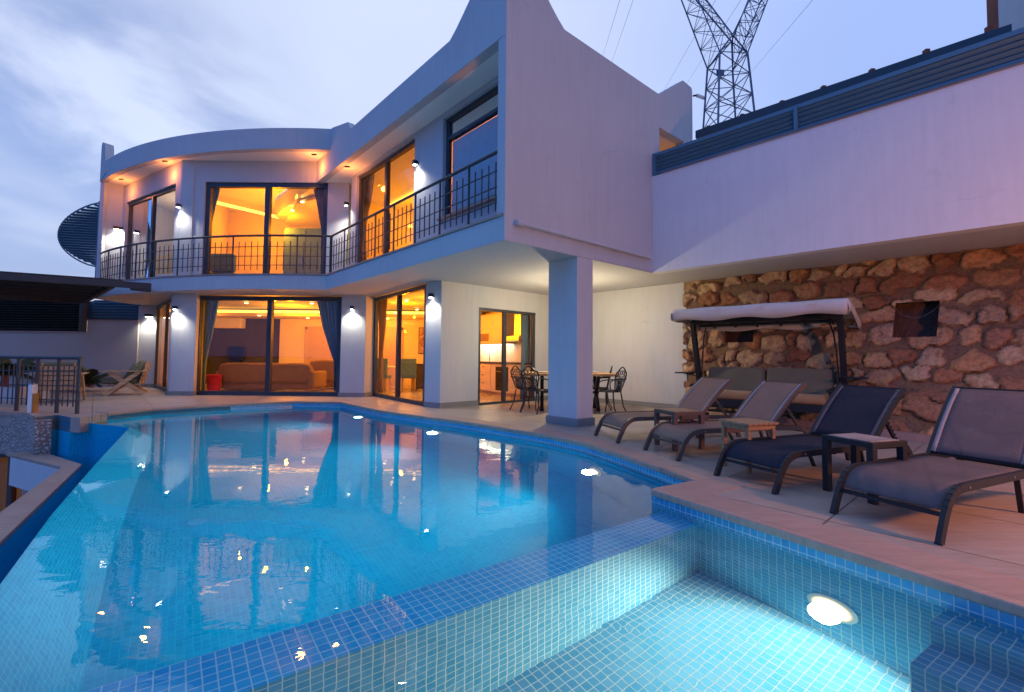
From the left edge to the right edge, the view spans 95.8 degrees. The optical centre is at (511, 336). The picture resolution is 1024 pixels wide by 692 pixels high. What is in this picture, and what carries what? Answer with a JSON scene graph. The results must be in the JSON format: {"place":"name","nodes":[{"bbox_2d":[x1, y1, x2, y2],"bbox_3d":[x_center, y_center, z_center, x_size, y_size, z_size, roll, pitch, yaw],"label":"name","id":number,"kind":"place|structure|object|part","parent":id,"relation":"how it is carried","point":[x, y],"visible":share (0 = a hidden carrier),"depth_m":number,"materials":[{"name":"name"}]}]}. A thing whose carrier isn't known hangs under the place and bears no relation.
{"place":"outdoors","nodes":[
{"label":"outdoors","id":0,"kind":"place"},
{"bbox_2d":[0,409,55,511],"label":"wall","id":1,"kind":"structure","parent":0,"point":[30,434],"depth_m":8.11,"materials":[{"name":"stone"}]},
{"bbox_2d":[27,383,38,412],"bbox_3d":[-8.481,1.098,8.187,0.107,0.515,0.104,1,-3,0],"label":"bollard light","id":2,"kind":"object","parent":1,"relation":"on","point":[33,400],"visible":0.99,"depth_m":8.15,"materials":[{"name":"white plastic"}]},
{"bbox_2d":[0,451,81,583],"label":"overflow trough","id":3,"kind":"object","parent":1,"relation":"on","point":[49,483],"visible":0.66,"depth_m":5.59,"materials":[{"name":"tile"}]},
{"bbox_2d":[155,274,171,276],"bbox_3d":[-10.486,-1.589,14.985,1.700,0.510,2.000,1,-3,0],"label":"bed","id":4,"kind":"object","parent":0,"point":[157,275],"visible":0.01,"depth_m":14.05,"materials":[{"name":"white fabric"}]},
{"bbox_2d":[283,228,320,273],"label":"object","id":5,"kind":"object","parent":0,"point":[304,241],"visible":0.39,"depth_m":14.32,"materials":[{"name":"brown wood"}]},
{"bbox_3d":[-6.737,-2.364,14.301,0.642,1.920,0.038,1,-3,0],"label":"door","id":6,"kind":"part","parent":5,"relation":"part of","materials":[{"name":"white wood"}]},
{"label":"door","id":7,"kind":"part","parent":5,"relation":"part of","materials":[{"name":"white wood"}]},
{"bbox_2d":[0,0,986,331],"label":"sky","id":8,"kind":"structure","parent":0,"point":[77,76],"materials":[{"name":"blue"}]},
{"bbox_2d":[0,387,1023,579],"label":"deck","id":9,"kind":"structure","parent":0,"point":[985,530],"depth_m":3.98,"materials":[{"name":"beige ceramic"}]},
{"bbox_2d":[0,385,49,400],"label":"planter","id":10,"kind":"object","parent":9,"relation":"on","point":[4,395],"visible":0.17,"depth_m":10.15,"materials":[{"name":"white paint"}]},
{"bbox_2d":[0,359,35,386],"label":"palm","id":11,"kind":"object","parent":10,"relation":"in","point":[6,363],"visible":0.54,"depth_m":10.59,"materials":[{"name":"plant"}]},
{"bbox_2d":[0,355,82,413],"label":"terrace railing","id":12,"kind":"object","parent":9,"relation":"on","point":[37,371],"visible":0.9,"depth_m":8.24,"materials":[{"name":"metal"}]},
{"bbox_2d":[31,361,88,400],"bbox_3d":[-9.864,1.009,10.117,0.820,0.919,0.984,3,-3,-38],"label":"lounge armchair","id":13,"kind":"object","parent":9,"relation":"on","point":[51,364],"visible":0.52,"depth_m":9.86,"materials":[{"name":"brown wood"}]},
{"bbox_2d":[0,319,139,386],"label":"boundary wall","id":14,"kind":"structure","parent":9,"relation":"on","point":[101,345],"depth_m":14.75,"materials":[{"name":"paint"}]},
{"bbox_2d":[0,299,139,330],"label":"louvre screen","id":15,"kind":"object","parent":14,"relation":"attached to","point":[19,315],"visible":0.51,"depth_m":14.87,"materials":[{"name":"black metal"}]},
{"bbox_2d":[0,271,151,330],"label":"pergola","id":16,"kind":"object","parent":14,"relation":"on","point":[83,291],"visible":1,"depth_m":11.60,"materials":[{"name":"brown paint"}]},
{"bbox_2d":[60,366,112,390],"bbox_3d":[-12.034,1.208,13.142,1.173,0.714,1.161,-2,-3,38],"label":"palm","id":17,"kind":"object","parent":9,"relation":"on","point":[91,378],"visible":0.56,"depth_m":13.07,"materials":[{"name":"plant"}]},
{"bbox_2d":[98,360,151,395],"bbox_3d":[-10.067,1.097,12.054,0.984,0.919,0.820,2,-3,-32],"label":"lounge armchair","id":18,"kind":"object","parent":9,"relation":"on","point":[131,379],"visible":0.91,"depth_m":11.88,"materials":[{"name":"brown wood"}]},
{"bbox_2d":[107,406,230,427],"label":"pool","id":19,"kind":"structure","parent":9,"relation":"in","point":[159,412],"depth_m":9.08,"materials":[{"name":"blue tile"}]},
{"bbox_2d":[36,415,128,479],"bbox_3d":[-3.788,1.952,3.905,1.144,1.495,11.312,3,-4,-42],"label":"pool edge","id":20,"kind":"object","parent":19,"relation":"attached to","point":[91,446],"visible":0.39,"depth_m":7.71,"materials":[{"name":"blue tile"}]},
{"bbox_2d":[0,406,1023,691],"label":"water","id":21,"kind":"structure","parent":19,"relation":"in","point":[298,548],"depth_m":2.34,"materials":[{"name":"blue liquid"}]},
{"bbox_2d":[153,403,1023,631],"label":"pool waterline","id":22,"kind":"object","parent":19,"relation":"attached to","point":[997,616],"visible":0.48,"depth_m":2.90,"materials":[{"name":"blue tile"}]},
{"bbox_2d":[510,365,539,411],"bbox_3d":[0.265,1.037,9.297,0.508,0.904,0.494,2,-3,-30],"label":"garden chair","id":23,"kind":"object","parent":9,"relation":"on","point":[518,378],"visible":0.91,"depth_m":9.23,"materials":[{"name":"black metal"}]},
{"bbox_2d":[520,366,547,414],"bbox_3d":[0.471,1.019,8.860,0.494,0.904,0.508,-2,-4,42],"label":"garden chair","id":24,"kind":"object","parent":9,"relation":"on","point":[530,388],"visible":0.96,"depth_m":8.74,"materials":[{"name":"black metal"}]},
{"bbox_2d":[95,0,1023,426],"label":"villa","id":25,"kind":"object","parent":9,"relation":"on","point":[553,236],"visible":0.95,"depth_m":9.75,"materials":[{"name":"white paint"}]},
{"bbox_2d":[57,201,99,277],"bbox_3d":[-12.643,-2.766,13.497,1.274,2.358,0.100,1,-3,0],"label":"round louvre screen","id":26,"kind":"object","parent":25,"relation":"attached to","point":[73,236],"visible":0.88,"depth_m":13.50,"materials":[{"name":"metal"}]},
{"bbox_2d":[113,226,122,229],"bbox_3d":[-11.604,-3.176,13.612,0.108,0.092,0.220,-2,-4,41],"label":"wall lamp","id":27,"kind":"object","parent":25,"relation":"attached to","point":[117,228],"visible":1,"depth_m":13.58,"materials":[{"name":"black metal"}]},
{"bbox_2d":[125,185,175,279],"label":"window","id":28,"kind":"structure","parent":25,"relation":"in","point":[142,212],"depth_m":13.18,"materials":[{"name":"glass"}]},
{"bbox_2d":[153,299,170,390],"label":"window","id":29,"kind":"structure","parent":25,"relation":"in","point":[163,310],"depth_m":13.90,"materials":[{"name":"metal"}]},
{"bbox_2d":[202,301,218,390],"bbox_3d":[-8.129,0.198,12.419,0.510,2.520,0.090,1,-3,0],"label":"curtain","id":30,"kind":"object","parent":25,"relation":"hanging from","point":[211,308],"visible":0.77,"depth_m":12.42,"materials":[{"name":"blue fabric"}]},
{"bbox_2d":[206,374,222,390],"bbox_3d":[-8.347,1.317,12.950,0.393,0.480,0.393,1,-3,0],"label":"pouf","id":31,"kind":"object","parent":25,"relation":"on","point":[213,381],"visible":0.84,"depth_m":12.81,"materials":[{"name":"red fabric"}]},
{"bbox_2d":[212,188,219,220],"bbox_3d":[-7.913,-2.831,12.161,0.436,2.449,0.088,1,-3,0],"label":"curtain","id":32,"kind":"object","parent":25,"relation":"hanging from","point":[216,191],"visible":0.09,"depth_m":12.19,"materials":[{"name":"grey fabric"}]},
{"bbox_2d":[210,253,236,273],"bbox_3d":[-8.254,-1.869,13.447,0.730,0.946,0.700,1,-3,0],"label":"armchair","id":33,"kind":"object","parent":25,"relation":"on","point":[223,268],"visible":0.4,"depth_m":13.11,"materials":[{"name":"grey fabric"}]},
{"bbox_2d":[214,318,245,328],"bbox_3d":[-10.146,-0.458,16.587,1.029,0.369,0.295,1,-3,0],"label":"air conditioner","id":34,"kind":"object","parent":25,"relation":"attached to","point":[230,323],"visible":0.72,"depth_m":16.46,"materials":[{"name":"white plastic"}]},
{"bbox_2d":[228,347,244,362],"bbox_3d":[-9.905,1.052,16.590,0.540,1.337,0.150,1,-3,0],"label":"television","id":35,"kind":"object","parent":25,"relation":"on","point":[236,354],"visible":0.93,"depth_m":16.58,"materials":[{"name":"black plastic"}]},
{"bbox_2d":[204,182,327,273],"bbox_3d":[-6.323,-2.701,11.952,3.177,2.510,0.133,1,-3,0],"label":"window","id":36,"kind":"structure","parent":25,"relation":"in","point":[210,186],"depth_m":11.94,"materials":[{"name":"metal"}]},
{"bbox_2d":[196,296,341,395],"bbox_3d":[-6.392,0.257,12.160,3.851,2.600,0.144,1,-3,0],"label":"window","id":37,"kind":"structure","parent":25,"relation":"in","point":[270,300],"depth_m":12.12,"materials":[{"name":"glass"}]},
{"bbox_2d":[216,363,326,389],"bbox_3d":[-7.051,1.169,13.614,2.839,0.760,0.988,1,-3,0],"label":"sofa","id":38,"kind":"object","parent":25,"relation":"on","point":[294,376],"visible":0.93,"depth_m":13.15,"materials":[{"name":"beige fabric"}]},
{"bbox_2d":[304,326,332,363],"bbox_3d":[-6.890,0.699,16.527,1.100,2.088,0.111,1,-3,0],"label":"interior door","id":39,"kind":"structure","parent":25,"relation":"attached to","point":[316,346],"depth_m":16.57,"materials":[{"name":"brown wood"}]},
{"bbox_2d":[307,329,331,363],"bbox_3d":[-6.890,0.749,16.557,0.920,1.985,0.043,1,-3,0],"label":"door leaf","id":40,"kind":"structure","parent":39,"relation":"in","point":[317,345],"depth_m":16.57,"materials":[{"name":"brown wood"}]},
{"bbox_2d":[314,189,323,273],"bbox_3d":[-5.088,-2.824,12.162,0.395,2.431,0.088,1,-3,0],"label":"curtain","id":41,"kind":"object","parent":25,"relation":"hanging from","point":[319,195],"visible":0.61,"depth_m":12.17,"materials":[{"name":"fabric"}]},
{"bbox_2d":[310,360,333,386],"bbox_3d":[-5.875,1.190,14.811,1.120,0.850,0.995,1,-3,0],"label":"armchair","id":42,"kind":"object","parent":25,"relation":"on","point":[327,366],"visible":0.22,"depth_m":14.34,"materials":[{"name":"beige fabric"}]},
{"bbox_2d":[317,301,337,390],"bbox_3d":[-4.947,0.220,12.404,0.669,2.498,0.091,1,-3,0],"label":"curtain","id":43,"kind":"object","parent":25,"relation":"hanging from","point":[328,311],"visible":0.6,"depth_m":12.42,"materials":[{"name":"blue fabric"}]},
{"bbox_2d":[363,174,374,260],"bbox_3d":[-3.665,-2.987,11.573,0.088,2.508,0.902,3,-4,-42],"label":"curtain","id":44,"kind":"object","parent":25,"relation":"hanging from","point":[368,186],"visible":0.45,"depth_m":11.49,"materials":[{"name":"fabric"}]},
{"bbox_2d":[377,299,387,392],"bbox_3d":[-3.557,0.230,12.630,0.088,2.656,0.731,2,-3,-37],"label":"curtain","id":45,"kind":"object","parent":25,"relation":"hanging from","point":[382,315],"visible":0.94,"depth_m":12.59,"materials":[{"name":"fabric"}]},
{"bbox_2d":[377,358,390,391],"bbox_3d":[-3.811,1.143,13.550,0.440,0.981,0.460,0,-3,2],"label":"dining chair","id":46,"kind":"object","parent":25,"relation":"on","point":[385,369],"visible":0.56,"depth_m":13.34,"materials":[{"name":"green fabric"}]},
{"bbox_2d":[357,139,414,262],"bbox_3d":[-2.784,-2.718,10.266,0.104,2.450,2.793,3,-4,-42],"label":"window","id":47,"kind":"structure","parent":25,"relation":"in","point":[386,163],"depth_m":10.27,"materials":[{"name":"metal"}]},
{"bbox_2d":[378,327,402,384],"bbox_3d":[-4.475,0.720,16.527,1.100,2.088,0.111,1,-3,0],"label":"interior door","id":48,"kind":"structure","parent":25,"relation":"attached to","point":[389,351],"depth_m":16.56,"materials":[{"name":"brown wood"}]},
{"bbox_2d":[378,330,395,384],"bbox_3d":[-4.476,0.768,16.524,0.920,1.985,0.109,1,-3,0],"label":"door leaf","id":49,"kind":"structure","parent":48,"relation":"in","point":[389,351],"depth_m":16.56,"materials":[{"name":"brown wood"}]},
{"bbox_2d":[383,366,413,389],"bbox_3d":[-3.562,1.317,14.553,1.600,0.728,0.900,1,-3,0],"label":"dining table","id":50,"kind":"object","parent":25,"relation":"in","point":[412,384],"visible":0.11,"depth_m":14.25,"materials":[{"name":"brown wood"}]},
{"bbox_2d":[373,284,425,405],"bbox_3d":[-2.718,0.238,11.072,0.104,2.600,3.055,2,-3,-37],"label":"window","id":51,"kind":"structure","parent":25,"relation":"in","point":[399,294],"depth_m":11.05,"materials":[{"name":"metal"}]},
{"bbox_2d":[401,358,416,391],"bbox_3d":[-3.058,1.156,13.700,0.440,0.981,0.460,1,-3,-10],"label":"dining chair","id":52,"kind":"object","parent":25,"relation":"on","point":[408,368],"visible":0.94,"depth_m":13.49,"materials":[{"name":"green fabric"}]},
{"bbox_2d":[412,159,417,165],"bbox_3d":[-1.891,-3.390,9.046,0.108,0.092,0.080,3,-4,-42],"label":"wall lamp","id":53,"kind":"object","parent":25,"relation":"attached to","point":[414,162],"visible":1,"depth_m":9.02,"materials":[{"name":"black metal"}]},
{"bbox_2d":[416,364,422,388],"bbox_3d":[-2.450,1.232,14.207,1.040,0.750,0.540,1,-3,0],"label":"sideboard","id":54,"kind":"object","parent":25,"relation":"on","point":[419,375],"visible":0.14,"depth_m":13.94,"materials":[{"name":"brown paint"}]},
{"bbox_3d":[-2.700,1.228,13.949,0.460,0.650,0.013,1,-3,0],"label":"door","id":55,"kind":"part","parent":54,"relation":"part of","materials":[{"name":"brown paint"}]},
{"bbox_2d":[418,327,423,353],"bbox_3d":[-2.859,0.170,16.589,0.986,0.954,0.040,1,-3,0],"label":"painting","id":56,"kind":"object","parent":25,"relation":"attached to","point":[421,340],"visible":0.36,"depth_m":16.57,"materials":[{"name":"fabric"}]},
{"bbox_2d":[446,85,497,214],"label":"window","id":57,"kind":"structure","parent":25,"relation":"in","point":[484,108],"depth_m":8.04,"materials":[{"name":"metal"}]},
{"bbox_2d":[452,115,497,211],"bbox_3d":[-0.560,-2.860,7.866,0.006,1.449,1.591,3,-4,-42],"label":"window","id":58,"kind":"structure","parent":25,"relation":"attached to","point":[479,142],"depth_m":7.94,"materials":[{"name":"glass"}]},
{"bbox_2d":[480,313,530,398],"bbox_3d":[-0.582,0.505,13.322,0.615,2.288,4.450,2,-3,-34],"label":"kitchen unit","id":59,"kind":"object","parent":25,"relation":"on","point":[490,372],"visible":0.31,"depth_m":12.92,"materials":[{"name":"beige paint"}]},
{"bbox_2d":[478,307,534,404],"bbox_3d":[-0.117,0.472,10.758,1.793,2.150,0.090,3,-4,-42],"label":"window","id":60,"kind":"structure","parent":25,"relation":"in","point":[504,312],"depth_m":10.68,"materials":[{"name":"metal"}]},
{"bbox_2d":[506,314,521,341],"bbox_3d":[0.179,-0.368,12.356,0.480,1.020,0.700,2,-3,-34],"label":"cooker hood","id":61,"kind":"object","parent":25,"relation":"attached to","point":[517,337],"visible":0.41,"depth_m":12.28,"materials":[{"name":"metal"}]},
{"bbox_2d":[520,315,529,398],"bbox_3d":[0.360,0.542,11.521,0.405,2.281,0.088,3,-4,-42],"label":"curtain","id":62,"kind":"object","parent":25,"relation":"hanging from","point":[525,350],"visible":0.38,"depth_m":11.49,"materials":[{"name":"grey fabric"}]},
{"bbox_2d":[693,93,704,99],"bbox_3d":[3.919,-5.023,9.691,0.268,0.111,0.072,1,-3,-8],"label":"security camera","id":63,"kind":"object","parent":25,"relation":"attached to","point":[697,95],"visible":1,"depth_m":9.67,"materials":[{"name":"white plastic"}]},
{"bbox_2d":[652,62,1023,273],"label":"wall","id":64,"kind":"structure","parent":25,"relation":"on","point":[946,160],"depth_m":6.31,"materials":[{"name":"white paint"}]},
{"bbox_2d":[652,27,1023,175],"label":"louvre fence","id":65,"kind":"object","parent":64,"relation":"on","point":[988,55],"visible":0.96,"depth_m":6.36,"materials":[{"name":"metal"}]},
{"bbox_2d":[695,24,1011,138],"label":"roof beam","id":66,"kind":"structure","parent":25,"relation":"attached to","point":[990,31],"depth_m":6.97,"materials":[{"name":"metal"}]},
{"bbox_2d":[986,0,998,28],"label":"rusty post","id":67,"kind":"object","parent":25,"relation":"on","point":[992,13],"depth_m":6.12,"materials":[{"name":"metal"}]},
{"bbox_2d":[998,0,1023,30],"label":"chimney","id":68,"kind":"object","parent":25,"relation":"on","point":[1011,12],"depth_m":6.62,"materials":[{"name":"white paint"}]},
{"bbox_2d":[95,400,1023,617],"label":"pool coping","id":69,"kind":"object","parent":9,"relation":"on","point":[994,590],"visible":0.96,"depth_m":2.95,"materials":[{"name":"stone"}]},
{"bbox_2d":[523,371,618,411],"bbox_3d":[1.160,1.120,9.409,1.860,0.748,1.000,0,-3,3],"label":"dining table","id":70,"kind":"object","parent":9,"relation":"on","point":[595,382],"visible":0.52,"depth_m":9.16,"materials":[{"name":"brown wood"}]},
{"bbox_2d":[593,366,612,410],"bbox_3d":[1.820,1.063,9.554,0.508,0.904,0.494,0,-3,15],"label":"garden chair","id":71,"kind":"object","parent":9,"relation":"on","point":[604,388],"visible":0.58,"depth_m":9.37,"materials":[{"name":"black metal"}]},
{"bbox_2d":[594,367,626,413],"bbox_3d":[1.874,1.026,8.743,0.508,0.904,0.494,-2,-3,40],"label":"garden chair","id":72,"kind":"object","parent":9,"relation":"on","point":[617,382],"visible":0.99,"depth_m":8.66,"materials":[{"name":"black metal"}]},
{"bbox_2d":[594,376,740,443],"bbox_3d":[2.111,0.969,6.295,1.907,0.804,0.616,1,-3,-17],"label":"sun lounger","id":73,"kind":"object","parent":9,"relation":"on","point":[702,393],"visible":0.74,"depth_m":6.27,"materials":[{"name":"metal"}]},
{"bbox_2d":[654,408,704,450],"bbox_3d":[2.000,1.105,5.546,0.410,0.440,0.410,1,-3,-16],"label":"side table","id":74,"kind":"object","parent":9,"relation":"on","point":[681,413],"visible":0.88,"depth_m":5.41,"materials":[{"name":"brown wood"}]},
{"bbox_2d":[643,380,808,460],"bbox_3d":[2.507,0.929,5.347,1.907,0.803,0.616,1,-3,-18],"label":"sun lounger","id":75,"kind":"object","parent":9,"relation":"on","point":[768,400],"visible":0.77,"depth_m":5.33,"materials":[{"name":"fabric"}]},
{"bbox_2d":[718,418,778,472],"bbox_3d":[2.291,1.050,4.487,0.374,0.457,0.370,1,-3,-20],"label":"side table","id":76,"kind":"object","parent":9,"relation":"on","point":[748,425],"visible":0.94,"depth_m":4.39,"materials":[{"name":"brown wood"}]},
{"bbox_2d":[670,298,868,419],"bbox_3d":[4.087,0.481,7.581,2.780,1.912,1.220,-2,-4,43],"label":"garden swing","id":77,"kind":"object","parent":9,"relation":"on","point":[814,394],"visible":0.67,"depth_m":7.37,"materials":[{"name":"beige fabric"}]},
{"bbox_2d":[713,384,912,494],"bbox_3d":[2.807,0.877,4.262,1.907,0.812,0.616,2,-3,-23],"label":"sun lounger","id":78,"kind":"object","parent":9,"relation":"on","point":[867,410],"visible":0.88,"depth_m":4.29,"materials":[{"name":"fabric"}]},
{"bbox_2d":[682,244,1023,442],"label":"stone wall","id":79,"kind":"structure","parent":9,"relation":"on","point":[932,331],"depth_m":6.80,"materials":[{"name":"stone"}]},
{"bbox_2d":[821,433,907,504],"bbox_3d":[2.751,1.017,3.618,0.370,0.450,0.400,1,-3,-18],"label":"side table","id":80,"kind":"object","parent":9,"relation":"on","point":[871,444],"visible":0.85,"depth_m":3.61,"materials":[{"name":"plastic"}]},
{"bbox_2d":[829,386,1023,545],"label":"sun lounger","id":81,"kind":"object","parent":9,"relation":"on","point":[981,426],"visible":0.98,"depth_m":3.33,"materials":[{"name":"fabric"}]},
{"bbox_2d":[681,0,767,127],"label":"pylon","id":82,"kind":"object","parent":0,"point":[719,73],"visible":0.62,"depth_m":63.54,"materials":[{"name":"grey metal"}]},
{"bbox_2d":[664,0,715,89],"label":"power line","id":83,"kind":"object","parent":82,"relation":"attached to","point":[692,40],"visible":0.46,"depth_m":61.30,"materials":[{"name":"black metal"}]}
]}

